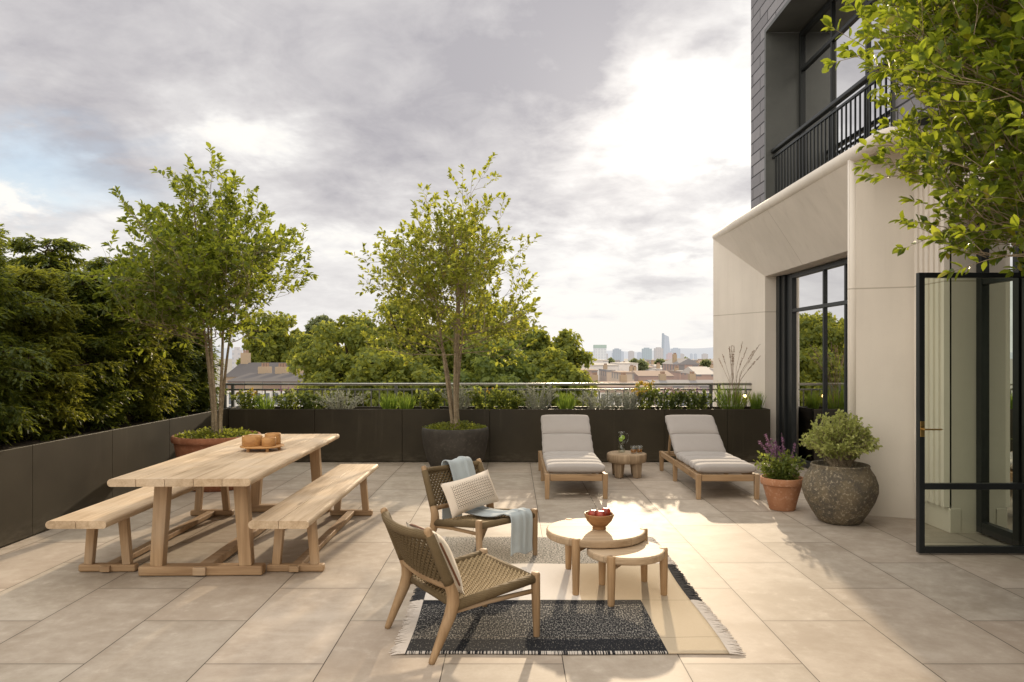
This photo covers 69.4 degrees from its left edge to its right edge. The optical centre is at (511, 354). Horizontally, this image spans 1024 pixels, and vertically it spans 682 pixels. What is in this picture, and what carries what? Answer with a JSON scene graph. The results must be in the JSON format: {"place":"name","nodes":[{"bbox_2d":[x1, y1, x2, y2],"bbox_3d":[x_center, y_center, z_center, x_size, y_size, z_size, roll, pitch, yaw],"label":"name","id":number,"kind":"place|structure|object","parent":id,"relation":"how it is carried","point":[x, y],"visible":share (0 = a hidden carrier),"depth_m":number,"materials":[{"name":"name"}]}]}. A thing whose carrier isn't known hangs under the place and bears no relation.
{"place":"outdoors","nodes":[
{"label":"outdoors","id":0,"kind":"place"},
{"bbox_2d":[0,223,12,272],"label":"evergreen tree","id":1,"kind":"object","parent":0,"point":[3,249],"depth_m":8.68,"materials":[{"name":"green plant"}]},
{"bbox_2d":[7,233,94,361],"bbox_3d":[-6.210,0.760,9.660,2.492,4.704,2.457,0,0,0],"label":"evergreen tree","id":2,"kind":"object","parent":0,"point":[47,258],"visible":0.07,"depth_m":9.61,"materials":[{"name":"green plant"}]},
{"bbox_2d":[81,255,149,327],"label":"evergreen tree","id":3,"kind":"object","parent":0,"point":[99,262],"visible":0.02,"depth_m":11.07,"materials":[{"name":"green plant"}]},
{"bbox_2d":[232,347,241,368],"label":"tower block","id":4,"kind":"structure","parent":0,"point":[236,352],"depth_m":520.00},
{"bbox_2d":[227,363,271,406],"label":"terraced house","id":5,"kind":"structure","parent":0,"point":[265,368],"depth_m":51.22,"materials":[{"name":"brick"}]},
{"bbox_2d":[227,391,235,406],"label":"window","id":6,"kind":"structure","parent":5,"relation":"in","point":[228,400],"depth_m":49.90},
{"bbox_2d":[226,350,290,390],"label":"slate roofed building","id":7,"kind":"structure","parent":0,"point":[245,366],"depth_m":74.76,"materials":[{"name":"grey brick"}]},
{"bbox_2d":[244,363,288,405],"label":"terraced house","id":8,"kind":"structure","parent":0,"point":[281,368],"depth_m":50.77,"materials":[{"name":"grey brick"}]},
{"bbox_2d":[263,369,303,405],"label":"terraced house","id":9,"kind":"structure","parent":0,"point":[278,378],"depth_m":49.00,"materials":[{"name":"brick"}]},
{"bbox_2d":[271,391,280,405],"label":"window","id":10,"kind":"structure","parent":9,"relation":"in","point":[278,393],"depth_m":48.92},
{"bbox_2d":[281,374,302,405],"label":"terraced house","id":11,"kind":"structure","parent":0,"point":[293,379],"depth_m":48.50,"materials":[{"name":"grey brick"}]},
{"bbox_2d":[0,0,750,351],"label":"sky","id":12,"kind":"structure","parent":0,"point":[619,131],"materials":[{"name":"grey"}]},
{"bbox_2d":[208,359,712,408],"bbox_3d":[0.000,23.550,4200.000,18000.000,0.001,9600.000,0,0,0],"label":"ground","id":13,"kind":"structure","parent":0,"point":[229,367],"depth_m":1355.78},
{"bbox_2d":[236,310,304,364],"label":"plane tree","id":14,"kind":"object","parent":13,"relation":"on","point":[284,341],"visible":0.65,"depth_m":92.59,"materials":[{"name":"green plant"}]},
{"bbox_2d":[286,333,324,366],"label":"plane tree","id":15,"kind":"object","parent":13,"relation":"on","point":[305,341],"visible":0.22,"depth_m":74.08,"materials":[{"name":"green plant"}]},
{"bbox_2d":[304,314,340,345],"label":"plane tree","id":16,"kind":"object","parent":13,"relation":"on","point":[317,320],"visible":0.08,"depth_m":104.03,"materials":[{"name":"green plant"}]},
{"bbox_2d":[286,315,419,403],"bbox_3d":[-8.490,10.645,39.846,7.286,25.832,7.246,0,0,0],"label":"plane tree","id":17,"kind":"object","parent":13,"relation":"on","point":[322,369],"visible":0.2,"depth_m":38.08,"materials":[{"name":"green plant"}]},
{"bbox_2d":[320,344,442,405],"bbox_3d":[-6.353,11.493,36.362,6.417,24.137,6.298,0,0,0],"label":"plane tree","id":18,"kind":"object","parent":13,"relation":"on","point":[361,369],"visible":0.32,"depth_m":34.93,"materials":[{"name":"green plant"}]},
{"bbox_2d":[373,298,475,396],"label":"plane tree","id":19,"kind":"object","parent":13,"relation":"on","point":[435,360],"visible":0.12,"depth_m":42.16,"materials":[{"name":"green plant"}]},
{"bbox_2d":[424,289,525,401],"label":"plane tree","id":20,"kind":"object","parent":13,"relation":"on","point":[482,318],"visible":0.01,"depth_m":44.45,"materials":[{"name":"green plant"}]},
{"bbox_2d":[421,334,538,405],"bbox_3d":[-0.756,11.256,35.759,7.385,24.611,7.602,0,0,0],"label":"plane tree","id":21,"kind":"object","parent":13,"relation":"on","point":[494,373],"visible":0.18,"depth_m":35.34,"materials":[{"name":"green plant"}]},
{"bbox_2d":[463,316,547,394],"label":"plane tree","id":22,"kind":"object","parent":13,"relation":"on","point":[523,344],"visible":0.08,"depth_m":40.69,"materials":[{"name":"green plant"}]},
{"bbox_2d":[518,345,599,405],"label":"plane tree","id":23,"kind":"object","parent":13,"relation":"on","point":[558,370],"visible":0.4,"depth_m":35.18,"materials":[{"name":"green plant"}]},
{"bbox_2d":[525,328,596,380],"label":"plane tree","id":24,"kind":"object","parent":13,"relation":"on","point":[568,344],"visible":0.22,"depth_m":39.62,"materials":[{"name":"green plant"}]},
{"bbox_2d":[593,345,606,359],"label":"tower block","id":25,"kind":"structure","parent":13,"relation":"on","point":[599,352],"depth_m":1500.00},
{"bbox_2d":[613,348,620,361],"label":"tower block","id":26,"kind":"structure","parent":13,"relation":"on","point":[616,353],"depth_m":1700.00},
{"bbox_2d":[628,351,633,360],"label":"tower block","id":27,"kind":"structure","parent":13,"relation":"on","point":[630,355],"depth_m":2742.34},
{"bbox_2d":[637,358,649,370],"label":"city tree","id":28,"kind":"object","parent":13,"relation":"on","point":[643,365],"visible":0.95,"depth_m":169.10,"materials":[{"name":"green plant"}]},
{"bbox_2d":[642,348,651,359],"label":"tower block","id":29,"kind":"structure","parent":13,"relation":"on","point":[646,353],"depth_m":1700.00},
{"bbox_2d":[654,347,662,359],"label":"tower block","id":30,"kind":"structure","parent":13,"relation":"on","point":[658,352],"depth_m":1600.00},
{"bbox_2d":[654,358,665,364],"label":"city tree","id":31,"kind":"object","parent":13,"relation":"on","point":[660,361],"visible":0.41,"depth_m":239.27,"materials":[{"name":"green plant"}]},
{"bbox_2d":[662,333,669,358],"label":"tower block","id":32,"kind":"structure","parent":13,"relation":"on","point":[665,344],"depth_m":1800.00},
{"bbox_2d":[665,366,680,379],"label":"city building","id":33,"kind":"structure","parent":13,"relation":"on","point":[676,374],"depth_m":138.26,"materials":[{"name":"beige brick"}]},
{"bbox_2d":[671,348,679,357],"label":"tower block","id":34,"kind":"structure","parent":13,"relation":"on","point":[676,350],"depth_m":1900.00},
{"bbox_2d":[662,353,699,370],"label":"gabled building","id":35,"kind":"structure","parent":13,"relation":"on","point":[674,361],"depth_m":142.96,"materials":[{"name":"beige brick"}]},
{"bbox_2d":[699,358,711,366],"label":"city tree","id":36,"kind":"object","parent":13,"relation":"on","point":[706,362],"visible":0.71,"depth_m":189.20,"materials":[{"name":"green plant"}]},
{"bbox_2d":[213,347,712,358],"bbox_3d":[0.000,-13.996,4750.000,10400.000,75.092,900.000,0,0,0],"label":"buildings","id":37,"kind":"structure","parent":0,"point":[686,352],"depth_m":4490.48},
{"bbox_2d":[0,459,1023,681],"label":"terrace paving","id":38,"kind":"structure","parent":0,"point":[801,592],"depth_m":4.70,"materials":[{"name":"tile"}]},
{"bbox_2d":[0,406,237,546],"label":"planter box","id":39,"kind":"object","parent":38,"relation":"on","point":[42,482],"visible":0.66,"depth_m":6.93,"materials":[{"name":"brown metal"}]},
{"bbox_2d":[0,232,65,445],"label":"evergreen tree","id":40,"kind":"object","parent":39,"relation":"in","point":[11,413],"visible":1,"depth_m":6.54,"materials":[{"name":"green plant"}]},
{"bbox_2d":[0,261,124,440],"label":"evergreen tree","id":41,"kind":"object","parent":39,"relation":"in","point":[49,286],"visible":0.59,"depth_m":7.21,"materials":[{"name":"green plant"}]},
{"bbox_2d":[18,259,143,431],"bbox_3d":[-4.812,-0.057,8.207,1.464,1.995,1.506,0,0,0],"label":"evergreen tree","id":42,"kind":"object","parent":39,"relation":"in","point":[107,400],"visible":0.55,"depth_m":8.08,"materials":[{"name":"green plant"}]},
{"bbox_2d":[77,290,184,422],"bbox_3d":[-4.731,0.022,9.075,1.300,1.781,1.342,0,0,-26],"label":"evergreen tree","id":43,"kind":"object","parent":39,"relation":"in","point":[145,378],"visible":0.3,"depth_m":8.95,"materials":[{"name":"green plant"}]},
{"bbox_2d":[133,317,203,419],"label":"evergreen tree","id":44,"kind":"object","parent":39,"relation":"in","point":[178,353],"visible":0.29,"depth_m":9.80,"materials":[{"name":"green plant"}]},
{"bbox_2d":[168,321,228,412],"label":"evergreen tree","id":45,"kind":"object","parent":39,"relation":"in","point":[200,369],"visible":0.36,"depth_m":10.43,"materials":[{"name":"green plant"}]},
{"bbox_2d":[45,486,233,571],"bbox_3d":[-2.885,1.323,6.170,0.405,0.446,2.560,0,0,0],"label":"bench","id":46,"kind":"object","parent":38,"relation":"on","point":[121,510],"visible":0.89,"depth_m":5.28,"materials":[{"name":"brown wood"}]},
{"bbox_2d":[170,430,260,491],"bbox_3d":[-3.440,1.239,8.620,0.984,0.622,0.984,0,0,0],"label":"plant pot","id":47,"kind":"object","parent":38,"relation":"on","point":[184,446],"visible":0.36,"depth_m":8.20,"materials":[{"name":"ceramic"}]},
{"bbox_2d":[70,142,318,437],"bbox_3d":[-3.446,-0.676,8.525,2.523,3.338,2.894,0,0,0],"label":"potted tree","id":48,"kind":"object","parent":47,"relation":"in","point":[191,261],"visible":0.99,"depth_m":8.08,"materials":[{"name":"green plant"}]},
{"bbox_2d":[174,426,257,438],"bbox_3d":[-3.443,0.921,8.622,0.954,0.173,0.964,0,0,0],"label":"ground cover plant","id":49,"kind":"object","parent":47,"relation":"in","point":[228,433],"visible":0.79,"depth_m":8.49,"materials":[{"name":"green plant"}]},
{"bbox_2d":[107,434,338,575],"bbox_3d":[-2.200,1.178,6.190,0.926,0.736,2.740,0,0,-1],"label":"dining table","id":50,"kind":"object","parent":38,"relation":"on","point":[235,466],"visible":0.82,"depth_m":5.18,"materials":[{"name":"brown wood"}]},
{"bbox_2d":[240,443,283,451],"bbox_3d":[-2.120,0.788,6.280,0.360,0.043,0.360,0,0,0],"label":"serving tray","id":51,"kind":"object","parent":50,"relation":"on","point":[278,446],"visible":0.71,"depth_m":6.16,"materials":[{"name":"brown wood"}]},
{"bbox_2d":[242,435,262,446],"bbox_3d":[-2.195,0.725,6.250,0.166,0.083,0.166,0,0,0],"label":"round box","id":52,"kind":"object","parent":51,"relation":"on","point":[251,440],"visible":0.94,"depth_m":6.18,"materials":[{"name":"brown wood"}]},
{"bbox_2d":[262,437,275,446],"bbox_3d":[-2.045,0.731,6.220,0.116,0.072,0.116,0,0,0],"label":"round box","id":53,"kind":"object","parent":51,"relation":"on","point":[268,441],"visible":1,"depth_m":6.17,"materials":[{"name":"brown wood"}]},
{"bbox_2d":[265,432,280,444],"bbox_3d":[-2.055,0.721,6.355,0.132,0.092,0.132,0,0,0],"label":"round box","id":54,"kind":"object","parent":51,"relation":"on","point":[277,435],"visible":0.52,"depth_m":6.32,"materials":[{"name":"brown wood"}]},
{"bbox_2d":[248,464,378,571],"bbox_3d":[-1.545,1.323,6.170,0.405,0.446,2.560,0,0,0],"label":"bench","id":55,"kind":"object","parent":38,"relation":"on","point":[308,506],"visible":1,"depth_m":5.49,"materials":[{"name":"brown wood"}]},
{"bbox_2d":[422,424,488,468],"bbox_3d":[-0.770,1.265,10.050,0.910,0.570,0.910,0,0,0],"label":"plant pot","id":56,"kind":"object","parent":38,"relation":"on","point":[439,446],"visible":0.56,"depth_m":9.68,"materials":[{"name":"concrete"}]},
{"bbox_2d":[345,152,546,429],"bbox_3d":[-0.823,-0.828,9.953,2.602,3.742,3.337,0,0,0],"label":"potted tree","id":57,"kind":"object","parent":56,"relation":"in","point":[456,268],"visible":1,"depth_m":9.77,"materials":[{"name":"green plant"}]},
{"bbox_2d":[423,419,486,429],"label":"ground cover plant","id":58,"kind":"object","parent":56,"relation":"in","point":[447,425],"visible":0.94,"depth_m":9.93,"materials":[{"name":"green plant"}]},
{"bbox_2d":[223,383,751,408],"bbox_3d":[-0.300,0.992,11.340,8.280,1.117,0.044,0,0,0],"label":"railing","id":59,"kind":"object","parent":38,"relation":"on","point":[395,389],"visible":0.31,"depth_m":11.32,"materials":[{"name":"metal"}]},
{"bbox_2d":[229,406,769,461],"bbox_3d":[-0.180,1.167,10.930,7.800,0.765,0.580,0,0,0],"label":"planter box","id":60,"kind":"object","parent":38,"relation":"on","point":[372,433],"visible":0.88,"depth_m":10.64,"materials":[{"name":"brown metal"}]},
{"bbox_2d":[229,387,265,408],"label":"flowering plant","id":61,"kind":"object","parent":60,"relation":"on","point":[246,403],"visible":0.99,"depth_m":10.91,"materials":[{"name":"green plant"}]},
{"bbox_2d":[254,395,275,408],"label":"grass tuft","id":62,"kind":"object","parent":60,"relation":"on","point":[262,404],"visible":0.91,"depth_m":10.87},
{"bbox_2d":[272,384,309,408],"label":"flowering plant","id":63,"kind":"object","parent":60,"relation":"on","point":[289,397],"visible":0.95,"depth_m":10.88,"materials":[{"name":"green plant"}]},
{"bbox_2d":[293,390,329,408],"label":"leafy plant","id":64,"kind":"object","parent":60,"relation":"in","point":[308,398],"visible":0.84,"depth_m":10.90,"materials":[{"name":"green plant"}]},
{"bbox_2d":[312,389,370,408],"bbox_3d":[-2.494,0.665,10.733,0.910,0.346,0.533,0,0,0],"label":"silver shrub","id":65,"kind":"object","parent":60,"relation":"on","point":[330,405],"visible":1,"depth_m":10.72,"materials":[{"name":"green plant"}]},
{"bbox_2d":[378,392,399,408],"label":"grass tuft","id":66,"kind":"object","parent":60,"relation":"on","point":[385,403],"visible":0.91,"depth_m":10.88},
{"bbox_2d":[395,392,416,408],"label":"grass tuft","id":67,"kind":"object","parent":60,"relation":"on","point":[409,403],"visible":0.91,"depth_m":10.90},
{"bbox_2d":[416,388,446,408],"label":"leafy plant","id":68,"kind":"object","parent":60,"relation":"on","point":[433,397],"visible":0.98,"depth_m":10.91,"materials":[{"name":"green plant"}]},
{"bbox_2d":[439,384,478,408],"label":"silver shrub","id":69,"kind":"object","parent":60,"relation":"on","point":[462,403],"visible":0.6,"depth_m":10.89,"materials":[{"name":"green plant"}]},
{"bbox_2d":[464,384,500,408],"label":"flowering plant","id":70,"kind":"object","parent":60,"relation":"on","point":[492,401],"visible":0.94,"depth_m":10.88,"materials":[{"name":"green plant"}]},
{"bbox_2d":[486,387,526,408],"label":"leafy plant","id":71,"kind":"object","parent":60,"relation":"on","point":[509,401],"visible":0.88,"depth_m":10.88,"materials":[{"name":"green plant"}]},
{"bbox_2d":[516,384,558,408],"bbox_3d":[0.377,0.624,10.924,0.643,0.427,0.440,0,0,0],"label":"silver shrub","id":72,"kind":"object","parent":60,"relation":"on","point":[534,403],"visible":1,"depth_m":10.88,"materials":[{"name":"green plant"}]},
{"bbox_2d":[556,390,577,408],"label":"grass tuft","id":73,"kind":"object","parent":60,"relation":"on","point":[564,403],"visible":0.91,"depth_m":10.89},
{"bbox_2d":[570,389,627,408],"bbox_3d":[1.276,0.665,10.913,0.871,0.347,0.532,0,0,0],"label":"silver shrub","id":74,"kind":"object","parent":60,"relation":"on","point":[605,401],"visible":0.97,"depth_m":10.85,"materials":[{"name":"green plant"}]},
{"bbox_2d":[606,388,646,408],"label":"silver shrub","id":75,"kind":"object","parent":60,"relation":"on","point":[631,401],"visible":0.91,"depth_m":10.92,"materials":[{"name":"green plant"}]},
{"bbox_2d":[625,380,660,408],"bbox_3d":[1.939,0.602,10.953,0.504,0.471,0.336,0,0,0],"label":"flowering plant","id":76,"kind":"object","parent":60,"relation":"on","point":[649,388],"visible":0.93,"depth_m":10.91,"materials":[{"name":"green plant"}]},
{"bbox_2d":[644,386,688,408],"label":"leafy plant","id":77,"kind":"object","parent":60,"relation":"on","point":[670,398],"visible":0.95,"depth_m":10.88,"materials":[{"name":"green plant"}]},
{"bbox_2d":[678,385,719,408],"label":"leafy plant","id":78,"kind":"object","parent":60,"relation":"on","point":[700,402],"visible":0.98,"depth_m":10.87,"materials":[{"name":"green plant"}]},
{"bbox_2d":[713,342,759,408],"bbox_3d":[3.320,0.316,10.940,0.709,1.038,0.536,0,0,0],"label":"grass tuft","id":79,"kind":"object","parent":60,"relation":"in","point":[734,401],"visible":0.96,"depth_m":10.90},
{"bbox_2d":[747,392,765,408],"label":"grass tuft","id":80,"kind":"object","parent":60,"relation":"on","point":[755,403],"visible":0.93,"depth_m":10.88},
{"bbox_2d":[389,536,745,655],"bbox_3d":[0.285,1.540,5.030,1.862,0.015,2.458,0,0,0],"label":"rug","id":81,"kind":"object","parent":38,"relation":"on","point":[641,617],"visible":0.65,"depth_m":4.33,"materials":[{"name":"fabric"}]},
{"bbox_2d":[380,507,539,664],"bbox_3d":[-0.316,1.209,4.095,0.744,0.694,0.638,0,0,-32],"label":"lounge chair","id":82,"kind":"object","parent":81,"relation":"on","point":[486,578],"visible":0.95,"depth_m":3.96,"materials":[{"name":"brown wood"}]},
{"bbox_2d":[406,522,464,594],"bbox_3d":[-0.423,1.103,4.028,0.143,0.380,0.390,-29,13,-29],"label":"square cushion","id":83,"kind":"object","parent":82,"relation":"on","point":[448,557],"visible":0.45,"depth_m":3.89,"materials":[{"name":"beige fabric"}]},
{"bbox_2d":[421,458,537,555],"bbox_3d":[-0.272,1.209,5.741,0.638,0.694,0.744,0,0,-44],"label":"lounge chair","id":84,"kind":"object","parent":81,"relation":"on","point":[481,525],"visible":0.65,"depth_m":5.67,"materials":[{"name":"brown wood"}]},
{"bbox_2d":[440,469,499,517],"bbox_3d":[-0.325,1.088,5.824,0.500,0.275,0.138,-9,-17,-44],"label":"lumbar cushion","id":85,"kind":"object","parent":84,"relation":"on","point":[469,493],"visible":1,"depth_m":5.75,"materials":[{"name":"fabric"}]},
{"bbox_2d":[441,456,532,555],"bbox_3d":[-0.206,1.160,5.786,0.254,0.652,0.842,0,0,-44],"label":"throw blanket","id":86,"kind":"object","parent":84,"relation":"on","point":[461,467],"visible":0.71,"depth_m":5.57,"materials":[{"name":"fabric"}]},
{"bbox_2d":[546,518,647,595],"bbox_3d":[0.578,1.361,5.030,0.689,0.361,0.670,0,0,0],"label":"coffee table","id":87,"kind":"object","parent":81,"relation":"on","point":[576,536],"visible":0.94,"depth_m":4.86,"materials":[{"name":"brown wood"}]},
{"bbox_2d":[584,510,613,529],"bbox_3d":[0.592,1.129,5.020,0.201,0.106,0.201,0,0,0],"label":"fruit bowl","id":88,"kind":"object","parent":87,"relation":"on","point":[599,522],"visible":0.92,"depth_m":4.95,"materials":[{"name":"brown wood"}]},
{"bbox_2d":[596,509,605,515],"bbox_3d":[0.600,1.081,4.986,0.074,0.080,0.074,0,0,16],"label":"red fruit","id":89,"kind":"object","parent":88,"relation":"in","point":[600,512],"visible":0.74,"depth_m":4.96,"materials":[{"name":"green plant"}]},
{"bbox_2d":[587,541,667,606],"bbox_3d":[0.740,1.389,4.742,0.517,0.305,0.496,0,0,0],"label":"coffee table","id":90,"kind":"object","parent":81,"relation":"on","point":[642,553],"visible":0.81,"depth_m":4.60,"materials":[{"name":"brown wood"}]},
{"bbox_2d":[538,415,607,498],"bbox_3d":[0.690,1.167,8.924,0.680,0.766,2.008,0,0,0],"label":"sun lounger","id":91,"kind":"object","parent":38,"relation":"on","point":[567,444],"visible":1,"depth_m":9.05,"materials":[{"name":"fabric"}]},
{"bbox_2d":[607,450,646,477],"bbox_3d":[1.462,1.399,9.416,0.504,0.305,0.506,0,0,0],"label":"stump table","id":92,"kind":"object","parent":38,"relation":"on","point":[618,459],"visible":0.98,"depth_m":9.25,"materials":[{"name":"brown wood"}]},
{"bbox_2d":[659,415,759,499],"bbox_3d":[2.310,1.167,8.904,0.680,0.766,2.008,0,0,0],"label":"sun lounger","id":93,"kind":"object","parent":38,"relation":"on","point":[698,446],"visible":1,"depth_m":8.95,"materials":[{"name":"fabric"}]},
{"bbox_2d":[760,474,802,511],"bbox_3d":[2.710,1.388,7.420,0.420,0.324,0.420,0,0,0],"label":"terracotta pot","id":94,"kind":"object","parent":38,"relation":"on","point":[782,495],"visible":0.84,"depth_m":7.29,"materials":[{"name":"ceramic"}]},
{"bbox_2d":[754,433,811,479],"bbox_3d":[2.700,1.049,7.438,0.529,0.506,0.495,0,0,0],"label":"flowering plant","id":95,"kind":"object","parent":94,"relation":"on","point":[783,469],"visible":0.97,"depth_m":7.36,"materials":[{"name":"green plant"}]},
{"bbox_2d":[802,460,878,525],"bbox_3d":[3.042,1.280,6.857,0.657,0.540,0.657,0,0,0],"label":"pot","id":96,"kind":"object","parent":38,"relation":"on","point":[843,496],"visible":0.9,"depth_m":6.63,"materials":[{"name":"stone"}]},
{"bbox_2d":[798,409,882,467],"bbox_3d":[3.055,0.774,6.863,0.696,0.559,0.707,0,0,-44],"label":"potted bush","id":97,"kind":"object","parent":96,"relation":"on","point":[837,441],"visible":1,"depth_m":6.75,"materials":[{"name":"green plant"}]},
{"bbox_2d":[581,364,618,380],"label":"block of flats","id":98,"kind":"structure","parent":0,"point":[609,366],"depth_m":150.00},
{"bbox_2d":[592,360,608,363],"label":"block of flats","id":99,"kind":"structure","parent":0,"point":[600,362],"depth_m":175.00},
{"bbox_2d":[599,364,615,380],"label":"city building","id":100,"kind":"structure","parent":0,"point":[604,373],"depth_m":138.68,"materials":[{"name":"yellow brick"}]},
{"bbox_2d":[589,372,654,405],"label":"brick terrace","id":101,"kind":"structure","parent":0,"point":[622,377],"depth_m":78.00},
{"bbox_2d":[611,371,634,380],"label":"brick building","id":102,"kind":"structure","parent":0,"point":[616,374],"depth_m":121.59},
{"bbox_2d":[610,362,637,370],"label":"block of flats","id":103,"kind":"structure","parent":0,"point":[623,366],"depth_m":165.00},
{"bbox_2d":[631,371,673,380],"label":"brick building","id":104,"kind":"structure","parent":0,"point":[645,375],"depth_m":125.87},
{"bbox_2d":[645,371,712,405],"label":"brick terrace","id":105,"kind":"structure","parent":0,"point":[662,377],"depth_m":84.32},
{"bbox_2d":[680,367,712,379],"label":"brick house","id":106,"kind":"structure","parent":0,"point":[703,373],"depth_m":117.56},
{"bbox_2d":[712,0,1023,552],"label":"building","id":107,"kind":"structure","parent":0,"point":[825,299],"depth_m":7.18,"materials":[{"name":"stone"}]},
{"bbox_2d":[790,258,847,467],"bbox_3d":[4.030,0.190,9.430,0.070,2.680,2.380,0,0,0],"label":"window","id":108,"kind":"structure","parent":107,"relation":"in","point":[818,295],"depth_m":9.79,"materials":[{"name":"glass"}]},
{"bbox_2d":[799,0,891,177],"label":"window","id":109,"kind":"structure","parent":107,"relation":"in","point":[817,89],"depth_m":9.08,"materials":[{"name":"metal"}]},
{"bbox_2d":[916,272,1023,552],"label":"glass door","id":110,"kind":"structure","parent":107,"relation":"in","point":[921,486],"depth_m":5.72,"materials":[{"name":"metal"}]},
{"bbox_2d":[976,223,1023,544],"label":"window","id":111,"kind":"structure","parent":107,"relation":"in","point":[998,300],"depth_m":6.14,"materials":[{"name":"glass"}]},
{"bbox_3d":[3.320,1.265,3.750,0.910,0.570,0.910,0,0,0],"label":"tree pot","id":112,"kind":"object","parent":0,"visible":0},
{"bbox_2d":[820,0,1023,280],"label":"potted tree","id":113,"kind":"object","parent":112,"relation":"in","point":[965,58],"visible":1,"depth_m":3.76,"materials":[{"name":"green plant"}]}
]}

